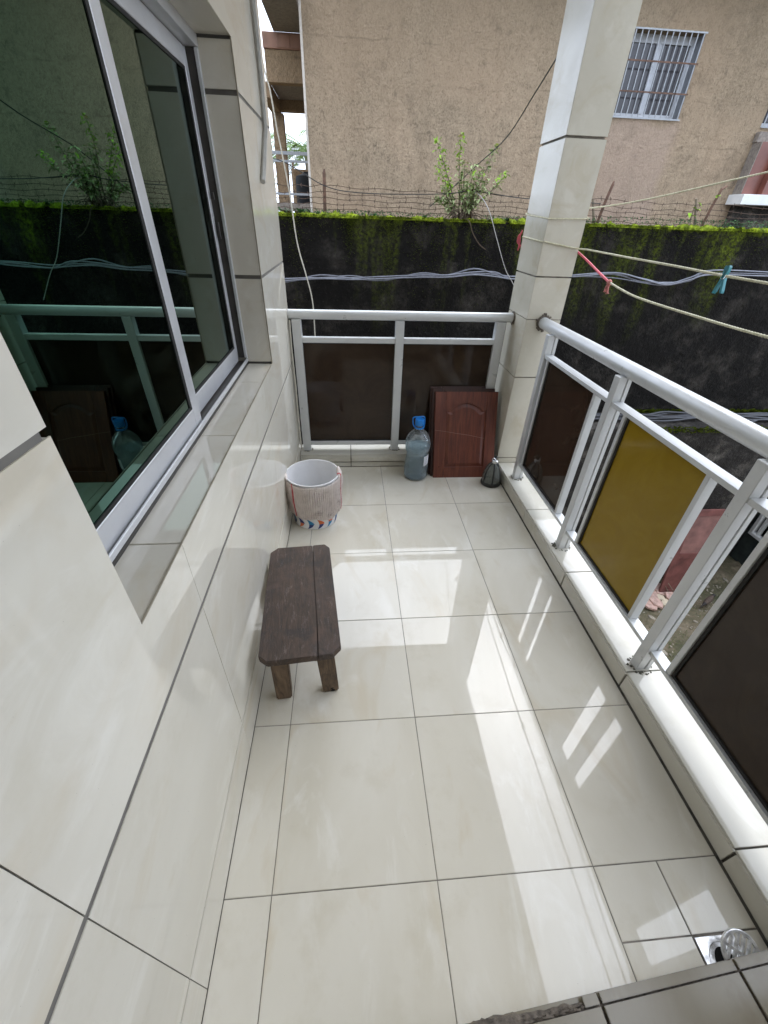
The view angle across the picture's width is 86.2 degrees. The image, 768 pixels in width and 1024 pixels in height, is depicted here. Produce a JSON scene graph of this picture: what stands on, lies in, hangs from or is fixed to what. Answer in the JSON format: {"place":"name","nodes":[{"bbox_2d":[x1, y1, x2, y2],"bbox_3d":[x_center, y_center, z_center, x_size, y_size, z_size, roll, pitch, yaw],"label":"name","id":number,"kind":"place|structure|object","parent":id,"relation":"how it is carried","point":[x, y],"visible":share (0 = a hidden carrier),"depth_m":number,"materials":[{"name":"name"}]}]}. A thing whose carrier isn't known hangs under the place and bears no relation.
{"place":"outdoors","nodes":[
{"label":"outdoors","id":0,"kind":"place"},
{"bbox_2d":[257,0,306,212],"label":"sky","id":1,"kind":"structure","parent":0,"point":[294,122],"materials":[{"name":"white"}]},
{"bbox_2d":[263,61,315,335],"bbox_3d":[-0.718,-0.820,3.722,0.296,5.601,0.010,-1,36,-4],"label":"hanging wire","id":2,"kind":"object","parent":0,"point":[288,189],"visible":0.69,"depth_m":2.74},
{"bbox_2d":[296,172,309,203],"bbox_3d":[-1.556,-6.731,8.530,0.540,0.540,0.540,-1,36,-4],"label":"water tank","id":3,"kind":"object","parent":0,"point":[303,179],"visible":0.34,"depth_m":8.34,"materials":[{"name":"black plastic"}]},
{"bbox_2d":[202,466,767,1023],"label":"floor","id":4,"kind":"structure","parent":0,"point":[462,800],"depth_m":1.39,"materials":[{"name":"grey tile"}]},
{"bbox_2d":[258,544,340,698],"bbox_3d":[-0.360,0.477,1.829,0.300,0.322,0.630,-4,36,-9],"label":"wooden stool","id":5,"kind":"object","parent":4,"relation":"on","point":[300,621],"visible":1,"depth_m":1.66,"materials":[{"name":"brown wood"}]},
{"bbox_2d":[286,459,337,529],"bbox_3d":[-0.444,-0.105,2.616,0.332,0.344,0.332,-1,36,-4],"label":"white bucket","id":6,"kind":"object","parent":4,"relation":"on","point":[313,473],"visible":0.6,"depth_m":2.64,"materials":[{"name":"plastic"}]},
{"bbox_2d":[285,466,342,519],"bbox_3d":[-0.418,-0.095,2.530,0.363,0.282,0.189,-9,37,-15],"label":"floor cloth","id":7,"kind":"object","parent":6,"relation":"hanging from","point":[321,503],"visible":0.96,"depth_m":2.48,"materials":[{"name":"white fabric"}]},
{"bbox_2d":[300,444,427,465],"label":"balcony kerb","id":8,"kind":"structure","parent":4,"relation":"on","point":[363,455],"depth_m":3.26,"materials":[{"name":"tile"}]},
{"bbox_2d":[287,309,515,451],"bbox_3d":[0.117,-0.935,3.035,1.532,1.031,0.088,-1,36,-4],"label":"balcony railing","id":9,"kind":"object","parent":8,"relation":"on","point":[363,390],"visible":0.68,"depth_m":2.97,"materials":[{"name":"white metal"}]},
{"bbox_2d":[404,416,429,479],"bbox_3d":[0.249,-0.483,3.047,0.188,0.493,0.188,-1,36,-4],"label":"water bottle","id":10,"kind":"object","parent":4,"relation":"on","point":[416,464],"visible":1,"depth_m":3.04,"materials":[{"name":"clear plastic"}]},
{"bbox_2d":[428,386,485,473],"bbox_3d":[0.580,-0.621,3.153,0.472,0.662,0.020,-1,16,-4],"label":"cabinet door","id":11,"kind":"structure","parent":4,"relation":"on","point":[430,410],"depth_m":3.07,"materials":[{"name":"brown wood"}]},
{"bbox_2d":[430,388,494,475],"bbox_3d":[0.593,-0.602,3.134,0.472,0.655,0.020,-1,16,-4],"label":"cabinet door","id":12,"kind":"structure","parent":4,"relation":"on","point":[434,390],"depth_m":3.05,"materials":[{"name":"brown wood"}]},
{"bbox_2d":[432,392,497,477],"bbox_3d":[0.613,-0.580,3.116,0.472,0.640,0.022,-1,16,-4],"label":"cabinet door","id":13,"kind":"structure","parent":4,"relation":"on","point":[464,432],"depth_m":3.10,"materials":[{"name":"red wood"}]},
{"bbox_2d":[480,455,500,487],"bbox_3d":[0.815,-0.317,3.066,0.151,0.236,0.151,-1,36,-4],"label":"plastic bag","id":14,"kind":"object","parent":4,"relation":"on","point":[491,476],"visible":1,"depth_m":3.05,"materials":[{"name":"grey plastic"}]},
{"bbox_2d":[494,0,642,462],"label":"tiled pillar","id":15,"kind":"structure","parent":4,"relation":"on","point":[595,42],"depth_m":2.26,"materials":[{"name":"grey tile"}]},
{"bbox_2d":[430,58,555,206],"bbox_3d":[0.874,-2.683,3.056,0.406,0.659,1.678,-9,37,-15],"label":"overhead wire","id":16,"kind":"object","parent":15,"relation":"attached to","point":[513,127],"visible":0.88,"depth_m":3.04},
{"bbox_2d":[517,230,522,249],"bbox_3d":[0.878,-1.761,2.658,0.037,0.112,0.018,21,40,25],"label":"pink ribbon","id":17,"kind":"object","parent":15,"relation":"attached to","point":[519,239],"visible":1,"depth_m":2.66,"materials":[{"name":"pink fabric"}]},
{"bbox_2d":[525,213,588,219],"bbox_3d":[1.015,-1.765,2.426,0.262,0.061,0.363,-1,36,-4],"label":"clothes line","id":18,"kind":"object","parent":15,"relation":"attached to","point":[556,218],"visible":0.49,"depth_m":2.31,"materials":[{"name":"beige fabric"}]},
{"bbox_2d":[578,251,607,281],"bbox_3d":[1.134,-1.341,2.234,0.013,0.107,0.522,2,36,0],"label":"pink rope","id":19,"kind":"object","parent":15,"relation":"attached to","point":[593,267],"visible":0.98,"depth_m":2.21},
{"bbox_2d":[610,282,767,338],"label":"clothes line","id":20,"kind":"object","parent":19,"relation":"hanging from","point":[700,317],"visible":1,"depth_m":1.54,"materials":[{"name":"beige fabric"}]},
{"bbox_2d":[603,279,611,293],"bbox_3d":[1.124,-1.130,2.057,0.028,0.066,0.031,-21,42,-29],"label":"cord knot","id":21,"kind":"object","parent":20,"relation":"attached to","point":[606,289],"visible":1,"depth_m":2.06,"materials":[{"name":"pink fabric"}]},
{"bbox_2d":[522,236,767,284],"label":"clothes line","id":22,"kind":"object","parent":15,"relation":"attached to","point":[708,272],"visible":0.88,"depth_m":1.63,"materials":[{"name":"beige fabric"}]},
{"bbox_2d":[712,265,731,293],"bbox_3d":[1.143,-0.783,1.382,0.017,0.082,0.034,0,27,-16],"label":"clothes peg","id":23,"kind":"object","parent":22,"relation":"attached to","point":[721,283],"visible":1,"depth_m":1.38,"materials":[{"name":"teal plastic"}]},
{"bbox_2d":[589,171,767,208],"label":"clothes line","id":24,"kind":"object","parent":15,"relation":"attached to","point":[761,173],"visible":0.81,"depth_m":2.22,"materials":[{"name":"beige fabric"}]},
{"bbox_2d":[467,950,767,1023],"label":"door step","id":25,"kind":"object","parent":4,"relation":"on","point":[732,990],"depth_m":0.98,"materials":[{"name":"tile"}]},
{"bbox_2d":[498,463,767,947],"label":"balcony kerb","id":26,"kind":"structure","parent":4,"relation":"on","point":[731,821],"depth_m":1.56,"materials":[{"name":"tile"}]},
{"bbox_2d":[510,313,767,825],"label":"balcony railing","id":27,"kind":"object","parent":26,"relation":"on","point":[654,487],"visible":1,"depth_m":1.60,"materials":[{"name":"white metal"}]},
{"bbox_2d":[695,935,739,963],"bbox_3d":[0.938,1.234,1.115,0.116,0.003,0.116,-1,36,-4],"label":"floor drain","id":28,"kind":"object","parent":4,"relation":"on","point":[710,947],"visible":0.28,"depth_m":1.14,"materials":[{"name":"metal"}]},
{"bbox_2d":[720,928,759,959],"bbox_3d":[0.973,1.202,1.116,0.102,0.009,0.102,28,65,15],"label":"drain cover","id":29,"kind":"object","parent":28,"relation":"on","point":[727,933],"visible":0.53,"depth_m":1.12,"materials":[{"name":"metal"}]},
{"bbox_2d":[639,555,741,662],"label":"ground","id":30,"kind":"structure","parent":0,"point":[730,566],"depth_m":5.69,"materials":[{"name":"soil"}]},
{"bbox_2d":[270,129,307,186],"bbox_3d":[-2.451,-9.786,15.354,3.771,6.508,3.679,-22,42,-30],"label":"palm tree","id":31,"kind":"object","parent":30,"relation":"on","point":[294,145],"visible":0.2,"depth_m":13.27,"materials":[{"name":"green plant"}]},
{"bbox_2d":[261,0,767,228],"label":"neighbour building","id":32,"kind":"structure","parent":30,"relation":"on","point":[380,93],"depth_m":6.53,"materials":[{"name":"paint"}]},
{"bbox_2d":[613,26,707,120],"bbox_3d":[4.256,-6.858,6.484,1.177,0.977,0.244,-1,36,-4],"label":"window","id":33,"kind":"structure","parent":32,"relation":"in","point":[659,69],"depth_m":6.49,"materials":[{"name":"white metal"}]},
{"bbox_2d":[761,110,767,127],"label":"window","id":34,"kind":"structure","parent":32,"relation":"in","point":[764,124],"depth_m":6.94,"materials":[{"name":"white paint"}]},
{"bbox_2d":[278,210,767,577],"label":"compound wall","id":35,"kind":"structure","parent":30,"relation":"on","point":[724,367],"depth_m":4.25,"materials":[{"name":"black concrete"}]},
{"bbox_2d":[322,169,326,212],"bbox_3d":[-0.542,-2.875,3.739,0.027,0.392,0.027,28,43,31],"label":"iron post","id":36,"kind":"object","parent":35,"relation":"on","point":[324,189],"visible":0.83,"depth_m":3.71,"materials":[{"name":"metal"}]},
{"bbox_2d":[273,158,600,203],"bbox_3d":[0.360,-2.991,3.676,3.400,0.267,0.008,-1,36,-4],"label":"slack wire","id":37,"kind":"object","parent":36,"relation":"attached to","point":[401,194],"visible":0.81,"depth_m":3.73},
{"bbox_2d":[276,189,763,216],"bbox_3d":[2.248,-2.928,3.938,7.001,0.094,0.036,-1,36,-4],"label":"barbed wire","id":38,"kind":"object","parent":36,"relation":"attached to","point":[418,197],"visible":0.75,"depth_m":3.81,"materials":[{"name":"metal"}]},
{"bbox_2d":[275,181,764,209],"bbox_3d":[2.249,-2.968,3.909,7.001,0.095,0.038,-1,36,-4],"label":"barbed wire","id":39,"kind":"object","parent":36,"relation":"attached to","point":[393,190],"visible":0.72,"depth_m":3.80,"materials":[{"name":"metal"}]},
{"bbox_2d":[277,195,767,220],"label":"barbed wire","id":40,"kind":"object","parent":36,"relation":"attached to","point":[349,200],"visible":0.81,"depth_m":3.86,"materials":[{"name":"metal"}]},
{"bbox_2d":[280,201,767,224],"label":"barbed wire","id":41,"kind":"object","parent":36,"relation":"attached to","point":[493,211],"visible":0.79,"depth_m":3.87,"materials":[{"name":"metal"}]},
{"bbox_2d":[432,132,509,219],"bbox_3d":[0.775,-3.003,3.726,0.746,0.649,0.227,-1,36,-4],"label":"flowering shrub","id":42,"kind":"object","parent":35,"relation":"on","point":[467,205],"visible":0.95,"depth_m":3.74,"materials":[{"name":"green plant"}]},
{"bbox_2d":[464,218,485,249],"bbox_3d":[0.864,-2.633,3.886,0.241,0.245,0.051,6,36,5],"label":"dead twig","id":43,"kind":"object","parent":35,"relation":"attached to","point":[473,234],"visible":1,"depth_m":3.88,"materials":[{"name":"brown wood"}]},
{"bbox_2d":[278,205,756,227],"bbox_3d":[2.244,-2.831,4.008,7.001,0.086,0.038,-1,36,-4],"label":"barbed wire","id":44,"kind":"object","parent":35,"relation":"on","point":[343,209],"visible":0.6,"depth_m":3.86,"materials":[{"name":"metal"}]},
{"bbox_2d":[279,207,767,228],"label":"ground cover","id":45,"kind":"object","parent":35,"relation":"on","point":[616,219],"visible":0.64,"depth_m":4.00,"materials":[{"name":"green plant"}]},
{"bbox_2d":[285,272,767,284],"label":"wall cable","id":46,"kind":"object","parent":35,"relation":"attached to","point":[514,278],"depth_m":4.03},
{"bbox_2d":[285,269,767,283],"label":"wall cable","id":47,"kind":"object","parent":35,"relation":"attached to","point":[508,277],"depth_m":4.03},
{"bbox_2d":[285,268,767,282],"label":"cable","id":48,"kind":"object","parent":35,"relation":"attached to","point":[514,276],"depth_m":4.03,"materials":[{"name":"grey rubber"}]},
{"bbox_2d":[285,271,767,285],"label":"wall cable","id":49,"kind":"object","parent":35,"relation":"attached to","point":[509,279],"depth_m":4.04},
{"bbox_2d":[592,198,594,223],"bbox_3d":[2.031,-2.892,3.976,0.109,0.237,0.028,-1,36,-4],"label":"wooden stake","id":50,"kind":"object","parent":35,"relation":"on","point":[593,215],"visible":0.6,"depth_m":3.97,"materials":[{"name":"wood"}]},
{"bbox_2d":[596,181,614,223],"bbox_3d":[2.110,-2.930,3.943,0.091,0.398,0.032,-1,36,-4],"label":"iron post","id":51,"kind":"object","parent":35,"relation":"on","point":[605,201],"visible":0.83,"depth_m":3.91,"materials":[{"name":"metal"}]},
{"bbox_2d":[645,411,683,416],"bbox_3d":[3.394,-1.191,5.013,3.381,0.046,0.111,-1,36,-4],"label":"ledge cable","id":52,"kind":"object","parent":35,"relation":"on","point":[663,414],"visible":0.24,"depth_m":5.01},
{"bbox_2d":[594,417,757,421],"bbox_3d":[3.408,-1.095,4.870,3.384,0.045,0.117,-1,36,-4],"label":"ledge cable","id":53,"kind":"object","parent":35,"relation":"on","point":[672,420],"visible":0.38,"depth_m":4.85,"materials":[{"name":"grey plastic"}]},
{"bbox_2d":[595,414,767,418],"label":"ledge cable","id":54,"kind":"object","parent":35,"relation":"on","point":[653,415],"visible":0.33,"depth_m":4.94,"materials":[{"name":"grey plastic"}]},
{"bbox_2d":[595,413,767,417],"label":"ledge cable","id":55,"kind":"object","parent":35,"relation":"on","point":[684,414],"visible":0.29,"depth_m":4.98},
{"bbox_2d":[596,411,767,414],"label":"ledge cable","id":56,"kind":"object","parent":35,"relation":"on","point":[687,413],"visible":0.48,"depth_m":5.00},
{"bbox_2d":[618,416,767,420],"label":"ledge cable","id":57,"kind":"object","parent":35,"relation":"on","point":[679,417],"visible":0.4,"depth_m":4.89,"materials":[{"name":"grey plastic"}]},
{"bbox_2d":[693,198,696,224],"bbox_3d":[3.074,-2.925,4.048,0.128,0.268,0.028,-1,36,-4],"label":"wooden stake","id":58,"kind":"object","parent":35,"relation":"on","point":[695,216],"visible":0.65,"depth_m":4.03,"materials":[{"name":"wood"}]},
{"bbox_2d":[688,195,719,225],"bbox_3d":[3.091,-2.927,3.994,0.258,0.266,0.054,-1,36,-4],"label":"young sprout","id":59,"kind":"object","parent":35,"relation":"on","point":[689,214],"visible":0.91,"depth_m":4.00,"materials":[{"name":"green plant"}]},
{"bbox_2d":[646,415,767,419],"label":"ledge cable","id":60,"kind":"object","parent":35,"relation":"on","point":[680,418],"visible":0.25,"depth_m":4.92,"materials":[{"name":"grey plastic"}]},
{"bbox_2d":[701,186,726,226],"bbox_3d":[3.214,-2.954,4.027,0.124,0.402,0.032,-1,36,-4],"label":"iron post","id":61,"kind":"object","parent":35,"relation":"on","point":[712,206],"visible":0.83,"depth_m":4.00,"materials":[{"name":"metal"}]},
{"bbox_3d":[0.825,-2.882,3.859,0.048,0.342,0.032,-1,36,-4],"label":"iron post","id":62,"kind":"object","parent":35,"relation":"on","visible":0},
{"bbox_2d":[475,192,513,285],"bbox_3d":[1.118,-2.483,3.951,0.662,0.943,0.131,7,36,7],"label":"hanging wire","id":63,"kind":"object","parent":62,"relation":"hanging from","point":[496,236],"visible":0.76,"depth_m":3.84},
{"bbox_2d":[649,595,662,608],"bbox_3d":[3.814,1.265,5.745,0.163,0.032,0.221,-3,42,-20],"label":"brick fragment","id":64,"kind":"object","parent":30,"relation":"on","point":[656,601],"visible":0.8,"depth_m":5.73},
{"bbox_2d":[657,594,665,600],"bbox_3d":[3.911,1.208,5.868,0.168,0.032,0.232,-21,42,-34],"label":"brick fragment","id":65,"kind":"object","parent":30,"relation":"on","point":[661,597],"visible":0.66,"depth_m":5.83,"materials":[{"name":"beige brick"}]},
{"bbox_2d":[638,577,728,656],"bbox_3d":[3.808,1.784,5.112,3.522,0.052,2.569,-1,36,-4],"label":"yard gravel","id":66,"kind":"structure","parent":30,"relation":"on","point":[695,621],"depth_m":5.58,"materials":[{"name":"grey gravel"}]},
{"bbox_2d":[645,600,656,610],"bbox_3d":[3.707,1.295,5.715,0.192,0.032,0.158,13,41,1],"label":"brick fragment","id":67,"kind":"object","parent":66,"relation":"on","point":[649,605],"visible":0.69,"depth_m":5.68,"materials":[{"name":"pink brick"}]},
{"bbox_2d":[664,592,672,599],"bbox_3d":[4.106,1.209,5.834,0.197,0.032,0.163,-2,45,-8],"label":"brick fragment","id":68,"kind":"object","parent":66,"relation":"on","point":[668,595],"visible":0.45,"depth_m":5.84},
{"bbox_2d":[659,509,725,591],"bbox_3d":[4.263,0.582,5.662,0.580,1.370,0.035,-1,26,-4],"label":"old door","id":69,"kind":"structure","parent":30,"relation":"on","point":[699,532],"depth_m":5.60,"materials":[{"name":"red paint"}]},
{"bbox_2d":[699,594,714,607],"bbox_3d":[4.499,1.246,5.709,0.268,0.207,0.080,-17,40,-24],"label":"stone","id":70,"kind":"object","parent":30,"relation":"on","point":[708,600],"visible":1,"depth_m":5.68,"materials":[{"name":"grey stone"}]},
{"bbox_2d":[730,513,767,564],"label":"outbuilding","id":71,"kind":"structure","parent":30,"relation":"on","point":[751,538],"depth_m":6.37,"materials":[{"name":"grey concrete"}]},
{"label":"lower storey","id":72,"kind":"structure","parent":0,"visible":0},
{"bbox_2d":[0,0,301,1023],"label":"tiled wall","id":73,"kind":"structure","parent":72,"relation":"on","point":[130,688],"depth_m":0.80,"materials":[{"name":"grey tile"}]},
{"bbox_2d":[0,0,248,566],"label":"sliding window","id":74,"kind":"structure","parent":73,"relation":"attached to","point":[121,330],"depth_m":0.94,"materials":[{"name":"grey metal"}]},
{"bbox_2d":[250,0,267,183],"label":"cable conduit","id":75,"kind":"object","parent":73,"relation":"attached to","point":[261,89],"visible":1,"depth_m":1.92,"materials":[{"name":"grey plastic"}]},
{"bbox_2d":[289,320,304,450],"bbox_3d":[-0.626,-0.871,2.966,0.031,0.950,0.036,-1,36,-4],"label":"railing post","id":76,"kind":"object","parent":73,"relation":"attached to","point":[295,384],"visible":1,"depth_m":2.91,"materials":[{"name":"white metal"}]}
]}

